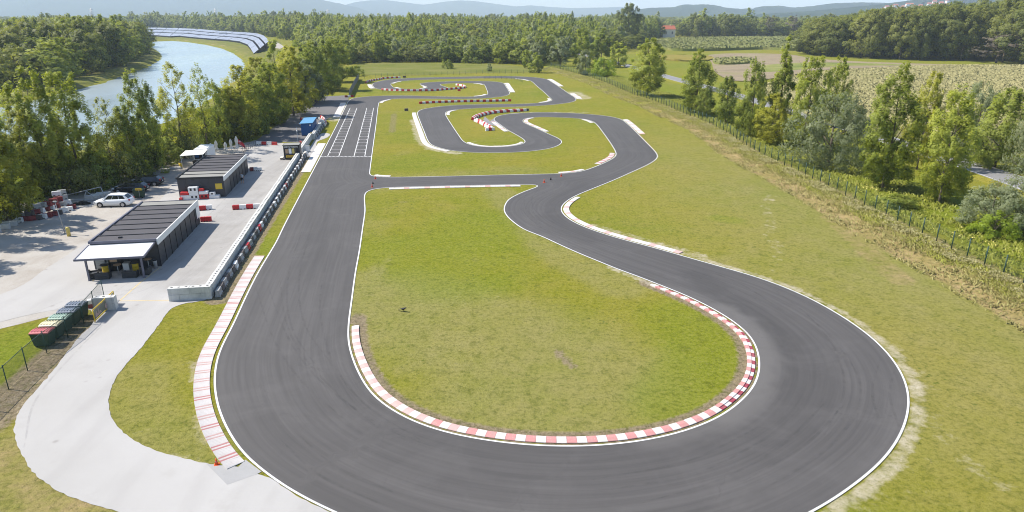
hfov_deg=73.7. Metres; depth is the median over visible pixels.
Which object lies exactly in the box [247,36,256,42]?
solar table
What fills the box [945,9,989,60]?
oak tree
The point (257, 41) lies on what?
solar table
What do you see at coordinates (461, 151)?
edge line
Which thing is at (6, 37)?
wood tree
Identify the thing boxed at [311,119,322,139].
block wall
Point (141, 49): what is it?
wood tree
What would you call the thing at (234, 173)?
garage door
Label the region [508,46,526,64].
wood tree
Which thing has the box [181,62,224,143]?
poplar tree
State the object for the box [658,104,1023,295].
white flowers
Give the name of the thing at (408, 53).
wood tree
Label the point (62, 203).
plastic barrier
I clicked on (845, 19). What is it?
oak tree
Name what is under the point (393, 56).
wood tree
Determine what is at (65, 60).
wood tree
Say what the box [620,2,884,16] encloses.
hill
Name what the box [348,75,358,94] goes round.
screen fence
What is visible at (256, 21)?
wood tree
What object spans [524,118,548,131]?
kerb
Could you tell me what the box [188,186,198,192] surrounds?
barrier block
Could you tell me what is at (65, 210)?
plastic barrier
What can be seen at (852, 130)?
willow shrub
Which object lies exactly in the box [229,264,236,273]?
plastic barrier
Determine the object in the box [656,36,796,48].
corn crop
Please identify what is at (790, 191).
dry grass
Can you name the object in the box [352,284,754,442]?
kerb
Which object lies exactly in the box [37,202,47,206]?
plastic barrier
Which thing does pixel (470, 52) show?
wood tree
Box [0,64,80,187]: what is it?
poplar tree
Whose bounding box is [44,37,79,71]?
wood tree
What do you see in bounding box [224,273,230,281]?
plastic barrier
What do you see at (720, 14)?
wood tree
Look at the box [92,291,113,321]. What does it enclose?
banner gate
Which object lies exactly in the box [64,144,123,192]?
scrub bush
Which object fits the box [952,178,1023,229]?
willow shrub
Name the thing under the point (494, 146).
kerb
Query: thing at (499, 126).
kerb
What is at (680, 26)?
wood tree
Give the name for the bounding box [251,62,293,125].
poplar tree
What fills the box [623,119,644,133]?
kerb
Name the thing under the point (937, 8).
oak tree
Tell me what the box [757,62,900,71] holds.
grass strip
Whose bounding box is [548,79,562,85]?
kerb
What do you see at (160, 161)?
scrub bush
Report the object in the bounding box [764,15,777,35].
bare tree
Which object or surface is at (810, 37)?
oak tree
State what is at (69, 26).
wood tree
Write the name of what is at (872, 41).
oak tree
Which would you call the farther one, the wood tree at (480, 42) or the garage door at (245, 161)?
the wood tree at (480, 42)
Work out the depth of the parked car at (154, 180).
101.59 m
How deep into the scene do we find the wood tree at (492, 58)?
364.20 m
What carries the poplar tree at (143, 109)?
on the ground at (502, 322)
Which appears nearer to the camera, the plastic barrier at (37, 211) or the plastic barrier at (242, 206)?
the plastic barrier at (37, 211)
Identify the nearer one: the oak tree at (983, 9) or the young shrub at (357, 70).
the young shrub at (357, 70)
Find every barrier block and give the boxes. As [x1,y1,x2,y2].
[180,191,188,195]
[180,195,189,199]
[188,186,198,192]
[189,195,199,199]
[199,190,208,193]
[199,194,209,198]
[209,194,220,198]
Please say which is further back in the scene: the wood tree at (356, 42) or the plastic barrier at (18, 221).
the wood tree at (356, 42)
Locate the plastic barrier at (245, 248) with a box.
[242,246,248,253]
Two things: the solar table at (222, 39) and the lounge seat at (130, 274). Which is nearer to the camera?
the lounge seat at (130, 274)
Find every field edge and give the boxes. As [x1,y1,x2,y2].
[651,43,794,50]
[660,56,712,61]
[713,61,752,64]
[790,104,1018,153]
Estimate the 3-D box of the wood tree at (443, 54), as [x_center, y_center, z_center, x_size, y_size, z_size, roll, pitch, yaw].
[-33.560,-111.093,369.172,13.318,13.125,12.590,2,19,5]
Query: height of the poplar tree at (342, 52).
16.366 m
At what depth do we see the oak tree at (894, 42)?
395.08 m
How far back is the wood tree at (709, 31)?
825.86 m
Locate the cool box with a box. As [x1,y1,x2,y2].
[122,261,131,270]
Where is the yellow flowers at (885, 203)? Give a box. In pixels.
[744,136,1009,249]
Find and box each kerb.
[193,256,263,468]
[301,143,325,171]
[333,103,345,117]
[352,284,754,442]
[389,185,520,189]
[412,113,449,151]
[467,142,522,146]
[492,121,506,131]
[505,83,514,91]
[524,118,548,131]
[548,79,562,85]
[558,169,583,172]
[563,197,682,253]
[570,93,581,98]
[595,153,614,163]
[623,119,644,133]
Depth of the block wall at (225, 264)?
78.22 m
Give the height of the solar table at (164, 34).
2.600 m
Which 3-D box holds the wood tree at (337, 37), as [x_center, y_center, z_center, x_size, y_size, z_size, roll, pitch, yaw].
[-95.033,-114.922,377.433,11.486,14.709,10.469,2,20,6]
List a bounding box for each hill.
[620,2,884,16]
[740,0,1012,17]
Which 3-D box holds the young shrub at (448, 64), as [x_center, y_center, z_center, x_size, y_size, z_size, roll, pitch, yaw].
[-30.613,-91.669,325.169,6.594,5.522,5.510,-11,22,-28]
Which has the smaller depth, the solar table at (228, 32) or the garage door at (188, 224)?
the garage door at (188, 224)
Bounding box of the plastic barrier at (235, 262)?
[233,260,238,269]
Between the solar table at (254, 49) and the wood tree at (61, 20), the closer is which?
the wood tree at (61, 20)
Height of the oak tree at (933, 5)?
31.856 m
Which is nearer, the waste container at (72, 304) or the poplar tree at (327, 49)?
the waste container at (72, 304)
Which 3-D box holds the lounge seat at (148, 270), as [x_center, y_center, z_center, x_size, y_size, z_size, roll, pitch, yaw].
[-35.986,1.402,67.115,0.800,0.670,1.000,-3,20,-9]
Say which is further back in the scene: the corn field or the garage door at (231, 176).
the corn field
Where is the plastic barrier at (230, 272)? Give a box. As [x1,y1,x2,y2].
[226,268,233,277]
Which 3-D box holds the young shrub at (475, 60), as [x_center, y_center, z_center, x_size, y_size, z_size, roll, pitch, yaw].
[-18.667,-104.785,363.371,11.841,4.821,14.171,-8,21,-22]
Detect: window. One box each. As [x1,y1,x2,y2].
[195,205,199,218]
[285,148,295,153]
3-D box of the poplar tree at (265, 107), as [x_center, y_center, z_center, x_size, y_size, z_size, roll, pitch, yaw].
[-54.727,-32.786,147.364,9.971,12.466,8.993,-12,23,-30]
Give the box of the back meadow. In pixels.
[353,63,536,74]
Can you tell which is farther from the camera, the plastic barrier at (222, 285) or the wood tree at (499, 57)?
the wood tree at (499, 57)
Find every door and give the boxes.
[122,263,128,269]
[158,241,166,263]
[164,235,171,257]
[170,230,177,251]
[175,224,181,246]
[180,220,186,240]
[185,215,191,235]
[190,210,195,229]
[194,209,199,225]
[230,173,233,188]
[233,170,236,185]
[236,168,239,182]
[242,162,245,175]
[244,159,247,173]
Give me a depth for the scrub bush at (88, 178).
95.71 m
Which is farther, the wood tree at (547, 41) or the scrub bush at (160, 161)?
the wood tree at (547, 41)
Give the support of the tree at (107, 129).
on the ground at (502, 322)
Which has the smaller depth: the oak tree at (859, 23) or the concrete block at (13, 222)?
the concrete block at (13, 222)
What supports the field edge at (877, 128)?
on the ground at (502, 322)
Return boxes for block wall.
[91,295,118,309]
[167,284,212,300]
[206,153,299,295]
[301,133,311,153]
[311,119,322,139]
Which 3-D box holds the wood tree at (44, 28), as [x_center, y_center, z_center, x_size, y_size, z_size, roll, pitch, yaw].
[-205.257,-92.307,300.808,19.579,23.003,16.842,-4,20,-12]
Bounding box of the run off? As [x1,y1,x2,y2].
[483,113,513,128]
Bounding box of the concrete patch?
[207,460,260,484]
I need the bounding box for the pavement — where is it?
[0,133,329,511]
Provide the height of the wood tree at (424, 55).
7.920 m
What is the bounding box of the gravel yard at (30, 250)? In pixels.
[0,141,283,328]
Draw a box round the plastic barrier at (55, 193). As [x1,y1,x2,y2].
[51,191,61,195]
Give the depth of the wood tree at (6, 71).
219.11 m
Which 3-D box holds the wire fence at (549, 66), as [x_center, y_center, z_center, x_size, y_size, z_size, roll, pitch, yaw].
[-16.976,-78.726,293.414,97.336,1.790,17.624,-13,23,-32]
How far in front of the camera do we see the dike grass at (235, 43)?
668.07 m
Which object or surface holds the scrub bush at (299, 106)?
on the ground at (502, 322)
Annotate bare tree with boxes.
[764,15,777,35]
[785,15,799,33]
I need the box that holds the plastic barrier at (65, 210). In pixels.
[58,207,67,212]
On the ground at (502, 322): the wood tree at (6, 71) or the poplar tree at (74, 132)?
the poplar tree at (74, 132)
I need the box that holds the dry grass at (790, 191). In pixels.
[542,68,1023,331]
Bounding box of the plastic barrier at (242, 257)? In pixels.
[237,253,244,261]
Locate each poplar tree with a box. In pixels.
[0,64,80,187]
[0,116,21,191]
[0,131,43,223]
[3,108,60,197]
[36,71,109,189]
[107,103,151,178]
[116,67,165,167]
[154,61,210,158]
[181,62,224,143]
[198,78,237,142]
[212,84,256,139]
[217,64,263,135]
[236,56,282,100]
[243,75,282,126]
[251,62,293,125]
[261,37,293,81]
[272,45,321,115]
[294,40,336,97]
[311,38,341,89]
[327,38,355,80]
[628,37,666,95]
[680,48,717,112]
[734,56,768,136]
[752,92,790,143]
[787,54,833,145]
[820,55,854,127]
[858,60,927,187]
[899,70,946,169]
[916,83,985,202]
[917,90,980,199]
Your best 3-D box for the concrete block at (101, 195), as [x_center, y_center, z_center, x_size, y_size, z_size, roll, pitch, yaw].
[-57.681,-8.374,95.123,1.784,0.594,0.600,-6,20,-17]
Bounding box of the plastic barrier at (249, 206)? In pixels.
[246,204,252,208]
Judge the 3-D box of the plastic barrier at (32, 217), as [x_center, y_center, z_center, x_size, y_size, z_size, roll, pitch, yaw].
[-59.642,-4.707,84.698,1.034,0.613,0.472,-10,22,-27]
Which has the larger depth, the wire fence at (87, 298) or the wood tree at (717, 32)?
the wood tree at (717, 32)
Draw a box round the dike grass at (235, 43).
[153,37,282,57]
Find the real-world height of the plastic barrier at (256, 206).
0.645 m
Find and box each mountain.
[0,0,381,17]
[347,0,634,17]
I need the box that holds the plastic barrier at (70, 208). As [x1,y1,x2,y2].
[63,206,73,210]
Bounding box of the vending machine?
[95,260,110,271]
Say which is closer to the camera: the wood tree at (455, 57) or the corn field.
the corn field
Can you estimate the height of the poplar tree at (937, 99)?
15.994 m
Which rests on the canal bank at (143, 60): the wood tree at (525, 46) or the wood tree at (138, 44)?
the wood tree at (138, 44)
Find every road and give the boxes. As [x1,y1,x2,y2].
[256,95,348,141]
[579,53,1022,189]
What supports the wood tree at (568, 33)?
on the ground at (502, 322)
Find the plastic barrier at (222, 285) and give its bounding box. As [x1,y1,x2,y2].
[219,282,225,291]
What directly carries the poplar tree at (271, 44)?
on the ground at (502, 322)
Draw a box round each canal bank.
[0,48,160,103]
[48,39,276,195]
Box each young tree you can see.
[522,49,532,67]
[693,86,712,116]
[714,75,740,122]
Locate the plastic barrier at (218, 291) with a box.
[215,286,222,296]
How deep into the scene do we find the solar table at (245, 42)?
606.08 m
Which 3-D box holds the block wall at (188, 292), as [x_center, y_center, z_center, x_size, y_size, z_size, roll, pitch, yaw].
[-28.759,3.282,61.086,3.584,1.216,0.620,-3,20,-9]
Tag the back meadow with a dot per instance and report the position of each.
(402, 68)
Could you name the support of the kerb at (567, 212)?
on the ground at (502, 322)
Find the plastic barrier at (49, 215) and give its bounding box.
[42,212,52,217]
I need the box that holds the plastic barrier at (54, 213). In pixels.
[47,211,57,215]
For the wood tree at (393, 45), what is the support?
on the ground at (502, 322)
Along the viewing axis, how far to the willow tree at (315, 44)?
281.80 m
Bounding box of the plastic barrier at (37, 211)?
[32,209,40,213]
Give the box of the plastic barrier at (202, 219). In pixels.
[200,216,205,221]
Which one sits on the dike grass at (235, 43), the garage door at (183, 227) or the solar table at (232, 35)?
the solar table at (232, 35)
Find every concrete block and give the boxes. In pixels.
[0,220,17,225]
[0,223,10,229]
[85,194,100,200]
[91,193,105,197]
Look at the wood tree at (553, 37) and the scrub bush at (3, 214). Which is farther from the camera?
the wood tree at (553, 37)
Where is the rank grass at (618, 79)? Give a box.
[555,66,1023,278]
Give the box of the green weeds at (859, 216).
[545,67,1023,302]
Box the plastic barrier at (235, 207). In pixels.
[232,205,238,209]
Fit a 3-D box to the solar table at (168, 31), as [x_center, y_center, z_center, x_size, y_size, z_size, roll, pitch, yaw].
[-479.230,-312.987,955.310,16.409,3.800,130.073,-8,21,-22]
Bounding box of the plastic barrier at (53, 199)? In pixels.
[48,198,58,203]
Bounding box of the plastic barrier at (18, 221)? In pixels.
[13,217,23,222]
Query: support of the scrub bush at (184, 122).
on the ground at (502, 322)
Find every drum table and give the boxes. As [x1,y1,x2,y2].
[100,263,108,271]
[130,261,138,270]
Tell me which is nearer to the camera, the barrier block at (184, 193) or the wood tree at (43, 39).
the barrier block at (184, 193)
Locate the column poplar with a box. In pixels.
[767,34,796,134]
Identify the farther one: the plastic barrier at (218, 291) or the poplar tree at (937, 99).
the poplar tree at (937, 99)
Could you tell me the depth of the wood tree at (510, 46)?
360.86 m
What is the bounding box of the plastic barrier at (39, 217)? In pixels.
[36,215,42,219]
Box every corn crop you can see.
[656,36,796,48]
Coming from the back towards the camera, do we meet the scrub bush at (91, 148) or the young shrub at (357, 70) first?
the young shrub at (357, 70)
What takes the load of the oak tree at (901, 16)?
on the ground at (502, 322)
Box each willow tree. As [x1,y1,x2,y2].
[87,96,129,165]
[293,59,327,101]
[309,38,333,63]
[951,79,1014,155]
[998,117,1023,175]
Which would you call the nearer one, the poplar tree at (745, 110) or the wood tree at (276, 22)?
the poplar tree at (745, 110)
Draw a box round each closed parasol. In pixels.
[229,139,233,152]
[234,136,239,151]
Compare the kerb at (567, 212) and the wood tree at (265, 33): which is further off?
the wood tree at (265, 33)
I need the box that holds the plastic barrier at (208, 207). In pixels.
[206,205,211,209]
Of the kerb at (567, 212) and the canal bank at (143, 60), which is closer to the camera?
the kerb at (567, 212)
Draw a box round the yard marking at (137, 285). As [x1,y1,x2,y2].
[92,267,164,300]
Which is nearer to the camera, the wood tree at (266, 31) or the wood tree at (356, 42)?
the wood tree at (356, 42)
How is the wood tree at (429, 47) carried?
on the ground at (502, 322)
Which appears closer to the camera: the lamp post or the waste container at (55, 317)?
the waste container at (55, 317)
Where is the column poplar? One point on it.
(784, 75)
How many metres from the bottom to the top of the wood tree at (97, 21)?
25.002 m
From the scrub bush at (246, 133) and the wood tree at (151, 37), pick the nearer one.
the scrub bush at (246, 133)
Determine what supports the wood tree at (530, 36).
on the ground at (502, 322)
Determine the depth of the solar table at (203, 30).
929.28 m
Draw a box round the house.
[660,25,675,37]
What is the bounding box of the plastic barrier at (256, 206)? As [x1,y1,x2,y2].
[253,203,259,208]
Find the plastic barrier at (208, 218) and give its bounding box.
[206,216,211,221]
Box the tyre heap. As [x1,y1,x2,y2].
[73,201,90,204]
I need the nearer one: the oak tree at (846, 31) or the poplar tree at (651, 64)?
the poplar tree at (651, 64)
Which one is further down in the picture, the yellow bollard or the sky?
the yellow bollard
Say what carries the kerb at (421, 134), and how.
on the ground at (502, 322)
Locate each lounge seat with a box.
[89,270,97,278]
[94,271,111,279]
[121,270,139,277]
[139,265,151,274]
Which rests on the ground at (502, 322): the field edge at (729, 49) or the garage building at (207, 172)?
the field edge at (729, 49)
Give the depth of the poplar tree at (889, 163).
94.04 m
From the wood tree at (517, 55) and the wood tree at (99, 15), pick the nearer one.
the wood tree at (99, 15)
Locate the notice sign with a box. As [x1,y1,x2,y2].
[215,183,221,188]
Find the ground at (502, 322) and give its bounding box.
[0,32,1023,511]
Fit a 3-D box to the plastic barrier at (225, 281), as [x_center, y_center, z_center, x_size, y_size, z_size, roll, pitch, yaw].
[-27.093,2.471,64.218,0.519,0.677,1.084,-2,20,-7]
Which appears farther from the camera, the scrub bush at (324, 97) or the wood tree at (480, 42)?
the wood tree at (480, 42)
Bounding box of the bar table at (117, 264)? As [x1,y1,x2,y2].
[113,263,121,275]
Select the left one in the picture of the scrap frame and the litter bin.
the scrap frame
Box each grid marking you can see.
[328,109,356,154]
[354,108,373,155]
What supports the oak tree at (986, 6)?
on the ground at (502, 322)
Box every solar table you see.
[158,33,172,36]
[162,30,175,32]
[170,33,184,37]
[174,30,190,33]
[178,28,196,32]
[180,34,198,37]
[188,31,207,34]
[193,35,220,39]
[195,29,216,32]
[204,33,226,37]
[214,31,231,33]
[215,37,233,40]
[223,34,239,37]
[229,37,242,42]
[230,32,247,34]
[237,35,249,39]
[240,39,251,45]
[244,33,256,36]
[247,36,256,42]
[247,42,254,48]
[251,45,258,53]
[254,38,261,47]
[257,42,264,51]
[263,39,268,48]
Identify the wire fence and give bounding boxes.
[0,280,103,395]
[358,65,550,78]
[551,63,1023,282]
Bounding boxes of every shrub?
[345,65,364,75]
[441,59,453,68]
[465,56,486,63]
[486,63,491,70]
[586,57,616,76]
[776,83,877,173]
[867,193,925,214]
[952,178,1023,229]
[964,205,1023,241]
[968,32,1023,62]
[974,153,1023,234]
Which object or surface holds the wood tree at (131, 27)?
on the canal bank at (143, 60)
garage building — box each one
[73,199,199,280]
[175,154,248,196]
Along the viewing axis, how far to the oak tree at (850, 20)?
429.93 m
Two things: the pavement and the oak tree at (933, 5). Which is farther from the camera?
the oak tree at (933, 5)
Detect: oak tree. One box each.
[615,2,642,35]
[790,24,818,53]
[793,26,824,53]
[799,18,841,55]
[813,19,854,55]
[835,17,853,53]
[842,14,882,57]
[843,12,869,54]
[844,16,857,54]
[855,16,897,57]
[856,8,889,58]
[878,14,911,57]
[879,8,893,54]
[880,8,924,59]
[886,7,916,54]
[905,11,942,59]
[910,8,944,57]
[929,3,955,55]
[929,4,947,57]
[932,4,977,59]
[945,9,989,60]
[946,6,993,59]
[963,4,997,56]
[973,3,997,57]
[973,9,1010,59]
[984,0,1023,61]
[993,3,1023,63]
[1003,12,1020,60]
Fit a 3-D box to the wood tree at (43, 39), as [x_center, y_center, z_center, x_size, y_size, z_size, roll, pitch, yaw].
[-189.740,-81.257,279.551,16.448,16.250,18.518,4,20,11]
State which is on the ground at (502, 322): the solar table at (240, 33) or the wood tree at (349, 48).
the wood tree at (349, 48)
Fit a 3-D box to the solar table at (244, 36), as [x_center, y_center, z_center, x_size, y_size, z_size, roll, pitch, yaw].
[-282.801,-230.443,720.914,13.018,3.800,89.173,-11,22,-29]
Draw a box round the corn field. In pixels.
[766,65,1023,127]
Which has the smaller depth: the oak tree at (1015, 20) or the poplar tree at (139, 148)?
the poplar tree at (139, 148)
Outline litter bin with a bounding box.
[153,259,157,267]
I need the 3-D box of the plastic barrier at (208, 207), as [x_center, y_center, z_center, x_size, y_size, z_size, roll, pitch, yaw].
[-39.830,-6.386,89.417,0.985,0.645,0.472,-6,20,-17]
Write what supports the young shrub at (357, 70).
on the ground at (502, 322)
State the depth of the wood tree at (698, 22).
800.93 m
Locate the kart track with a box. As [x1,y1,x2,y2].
[213,76,909,511]
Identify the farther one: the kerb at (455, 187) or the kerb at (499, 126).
the kerb at (499, 126)
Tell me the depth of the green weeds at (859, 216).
85.64 m
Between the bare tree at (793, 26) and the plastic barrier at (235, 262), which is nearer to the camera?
the plastic barrier at (235, 262)
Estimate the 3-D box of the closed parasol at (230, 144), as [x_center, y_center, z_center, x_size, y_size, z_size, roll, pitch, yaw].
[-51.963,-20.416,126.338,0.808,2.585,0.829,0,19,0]
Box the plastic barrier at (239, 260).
[234,256,241,265]
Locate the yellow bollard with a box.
[65,227,70,236]
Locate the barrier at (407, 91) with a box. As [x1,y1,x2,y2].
[383,89,434,92]
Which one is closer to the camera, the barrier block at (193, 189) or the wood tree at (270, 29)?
the barrier block at (193, 189)
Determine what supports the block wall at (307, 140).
on the ground at (502, 322)
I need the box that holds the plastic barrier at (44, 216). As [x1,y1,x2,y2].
[37,214,47,218]
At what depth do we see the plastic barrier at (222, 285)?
63.07 m
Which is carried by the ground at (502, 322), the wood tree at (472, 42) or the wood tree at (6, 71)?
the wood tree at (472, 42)
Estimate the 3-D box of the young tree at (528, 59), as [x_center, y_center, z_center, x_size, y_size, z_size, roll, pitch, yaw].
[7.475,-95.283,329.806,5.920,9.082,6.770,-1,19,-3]
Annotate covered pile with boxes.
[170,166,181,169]
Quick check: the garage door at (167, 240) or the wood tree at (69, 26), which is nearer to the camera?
the garage door at (167, 240)
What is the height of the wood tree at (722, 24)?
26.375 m
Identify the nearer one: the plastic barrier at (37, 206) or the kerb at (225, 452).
the kerb at (225, 452)
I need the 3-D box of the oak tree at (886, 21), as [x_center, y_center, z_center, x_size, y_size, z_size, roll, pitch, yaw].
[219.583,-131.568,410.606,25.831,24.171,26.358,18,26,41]
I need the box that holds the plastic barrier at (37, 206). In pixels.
[33,203,41,208]
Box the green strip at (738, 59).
[712,56,754,63]
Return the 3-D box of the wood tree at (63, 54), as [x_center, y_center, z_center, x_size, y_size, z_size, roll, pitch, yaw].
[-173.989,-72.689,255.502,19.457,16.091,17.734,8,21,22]
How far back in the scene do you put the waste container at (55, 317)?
54.71 m
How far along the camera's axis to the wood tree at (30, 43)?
279.36 m
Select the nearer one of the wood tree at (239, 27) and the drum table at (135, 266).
the drum table at (135, 266)
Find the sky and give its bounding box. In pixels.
[325,0,906,8]
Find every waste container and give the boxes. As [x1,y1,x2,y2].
[28,327,55,346]
[38,320,63,338]
[47,313,72,331]
[56,307,80,324]
[64,300,87,317]
[132,187,144,197]
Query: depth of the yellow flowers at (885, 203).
75.68 m
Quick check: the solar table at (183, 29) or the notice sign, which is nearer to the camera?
the notice sign
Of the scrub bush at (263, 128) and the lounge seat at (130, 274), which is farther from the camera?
the scrub bush at (263, 128)
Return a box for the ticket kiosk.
[282,142,301,159]
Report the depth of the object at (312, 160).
121.22 m
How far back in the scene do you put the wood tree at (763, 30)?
812.12 m
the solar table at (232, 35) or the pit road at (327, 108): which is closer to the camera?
the pit road at (327, 108)
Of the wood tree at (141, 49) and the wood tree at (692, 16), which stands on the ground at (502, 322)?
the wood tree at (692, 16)
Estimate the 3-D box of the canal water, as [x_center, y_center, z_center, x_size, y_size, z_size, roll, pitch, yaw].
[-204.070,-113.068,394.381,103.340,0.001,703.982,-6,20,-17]
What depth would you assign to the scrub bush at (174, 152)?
114.89 m
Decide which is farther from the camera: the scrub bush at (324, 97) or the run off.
the scrub bush at (324, 97)
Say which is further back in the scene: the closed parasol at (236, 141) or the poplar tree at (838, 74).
the poplar tree at (838, 74)
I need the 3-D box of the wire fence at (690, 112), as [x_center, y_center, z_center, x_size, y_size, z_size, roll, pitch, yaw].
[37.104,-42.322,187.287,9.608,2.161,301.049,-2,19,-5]
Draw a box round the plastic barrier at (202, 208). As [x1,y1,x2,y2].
[199,205,205,210]
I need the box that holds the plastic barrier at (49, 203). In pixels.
[43,201,52,205]
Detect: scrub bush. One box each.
[0,184,20,220]
[13,139,60,200]
[14,177,47,207]
[40,158,106,198]
[41,139,81,168]
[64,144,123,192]
[79,133,111,164]
[100,145,148,183]
[128,140,169,174]
[143,114,183,147]
[159,136,183,165]
[162,125,204,158]
[176,105,217,144]
[193,119,222,147]
[226,116,253,141]
[245,108,270,135]
[269,102,290,124]
[282,99,307,113]
[302,86,325,100]
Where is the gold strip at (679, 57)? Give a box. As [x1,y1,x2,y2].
[659,54,713,59]
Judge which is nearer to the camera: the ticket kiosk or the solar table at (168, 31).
the ticket kiosk
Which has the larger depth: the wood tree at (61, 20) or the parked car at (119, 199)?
the wood tree at (61, 20)
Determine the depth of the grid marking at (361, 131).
149.59 m
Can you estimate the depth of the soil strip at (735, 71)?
351.66 m
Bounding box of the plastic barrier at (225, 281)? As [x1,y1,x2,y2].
[220,277,228,286]
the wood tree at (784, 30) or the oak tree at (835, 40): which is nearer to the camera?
the oak tree at (835, 40)
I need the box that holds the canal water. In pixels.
[0,41,244,144]
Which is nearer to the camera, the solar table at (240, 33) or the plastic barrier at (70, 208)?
the plastic barrier at (70, 208)
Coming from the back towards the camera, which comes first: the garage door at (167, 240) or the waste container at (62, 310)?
the garage door at (167, 240)
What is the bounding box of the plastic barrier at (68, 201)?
[63,199,71,204]
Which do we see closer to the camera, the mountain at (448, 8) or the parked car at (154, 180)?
the parked car at (154, 180)
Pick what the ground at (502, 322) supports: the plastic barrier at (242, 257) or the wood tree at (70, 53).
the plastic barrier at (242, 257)
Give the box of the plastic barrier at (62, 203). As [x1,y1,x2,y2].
[59,201,65,206]
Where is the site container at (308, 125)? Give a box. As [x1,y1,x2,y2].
[299,117,316,135]
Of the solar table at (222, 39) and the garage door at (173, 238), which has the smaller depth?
the garage door at (173, 238)
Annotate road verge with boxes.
[577,56,1023,196]
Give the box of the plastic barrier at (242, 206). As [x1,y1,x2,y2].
[239,204,245,209]
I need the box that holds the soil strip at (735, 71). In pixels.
[708,53,958,80]
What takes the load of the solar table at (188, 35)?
on the dike grass at (235, 43)
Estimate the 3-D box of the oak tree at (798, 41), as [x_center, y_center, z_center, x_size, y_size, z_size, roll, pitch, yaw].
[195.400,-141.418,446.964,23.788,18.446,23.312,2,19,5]
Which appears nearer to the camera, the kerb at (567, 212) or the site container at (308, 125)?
the kerb at (567, 212)
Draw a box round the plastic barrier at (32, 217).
[26,215,35,220]
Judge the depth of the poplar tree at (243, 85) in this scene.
137.93 m
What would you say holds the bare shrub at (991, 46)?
on the ground at (502, 322)
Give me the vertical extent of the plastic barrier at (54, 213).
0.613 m
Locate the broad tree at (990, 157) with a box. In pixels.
[968,86,1023,169]
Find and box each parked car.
[93,192,134,207]
[112,181,149,192]
[132,175,163,185]
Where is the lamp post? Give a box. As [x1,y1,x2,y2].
[52,201,66,233]
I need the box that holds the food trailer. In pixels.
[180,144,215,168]
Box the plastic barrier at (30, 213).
[24,210,34,215]
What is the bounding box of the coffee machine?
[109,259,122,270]
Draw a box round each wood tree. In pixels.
[0,30,23,48]
[0,43,28,53]
[0,46,43,87]
[0,54,23,91]
[3,18,36,47]
[20,27,42,50]
[22,36,51,50]
[23,20,61,47]
[24,39,83,78]
[25,50,70,85]
[28,37,52,50]
[34,52,69,80]
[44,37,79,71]
[45,23,70,48]
[49,21,80,50]
[57,17,70,31]
[59,37,89,75]
[65,28,111,73]
[74,32,104,71]
[81,15,107,38]
[91,14,108,66]
[93,20,134,66]
[106,15,134,65]
[121,20,147,45]
[122,34,143,59]
[126,28,138,58]
[128,31,142,58]
[132,25,154,53]
[146,28,157,40]
[234,19,245,31]
[245,21,254,32]
[254,15,267,32]
[256,20,266,34]
[262,24,268,35]
[263,23,273,36]
[266,20,278,36]
[273,14,281,38]
[275,17,288,38]
[278,19,293,39]
[316,31,323,38]
[334,34,345,46]
[338,38,355,60]
[344,46,362,62]
[350,36,362,60]
[354,43,378,61]
[370,31,385,61]
[379,38,391,60]
[385,49,404,61]
[388,43,405,59]
[389,37,400,53]
[398,44,416,61]
[403,40,419,50]
[412,46,422,61]
[413,47,432,61]
[422,43,433,52]
[429,47,439,61]
[437,38,461,62]
[438,33,448,45]
[447,49,464,61]
[463,37,478,56]
[463,45,477,62]
[475,41,492,50]
[476,42,492,62]
[489,45,502,62]
[493,42,507,63]
[502,34,520,62]
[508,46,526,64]
[510,45,520,63]
[516,40,533,61]
[525,31,537,44]
[531,40,546,63]
[543,35,549,61]
[544,35,556,60]
[563,35,573,56]
[564,27,575,45]
[655,21,665,35]
[675,23,688,36]
[684,19,693,36]
[688,12,699,35]
[690,17,706,35]
[694,8,713,36]
[703,15,714,34]
[711,13,721,35]
[712,16,726,35]
[717,14,736,35]
[728,14,750,36]
[743,18,754,35]
[745,19,759,35]
[756,24,769,35]
[766,24,785,35]
[775,23,792,35]
[788,20,802,34]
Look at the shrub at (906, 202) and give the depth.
86.90 m
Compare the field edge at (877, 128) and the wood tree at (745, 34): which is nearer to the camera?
the field edge at (877, 128)
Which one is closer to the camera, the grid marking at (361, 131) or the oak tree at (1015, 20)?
the grid marking at (361, 131)
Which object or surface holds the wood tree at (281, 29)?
on the ground at (502, 322)
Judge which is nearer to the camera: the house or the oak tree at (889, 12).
the oak tree at (889, 12)
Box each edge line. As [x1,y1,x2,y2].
[214,76,909,511]
[347,184,759,445]
[369,78,615,176]
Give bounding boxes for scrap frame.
[65,187,104,202]

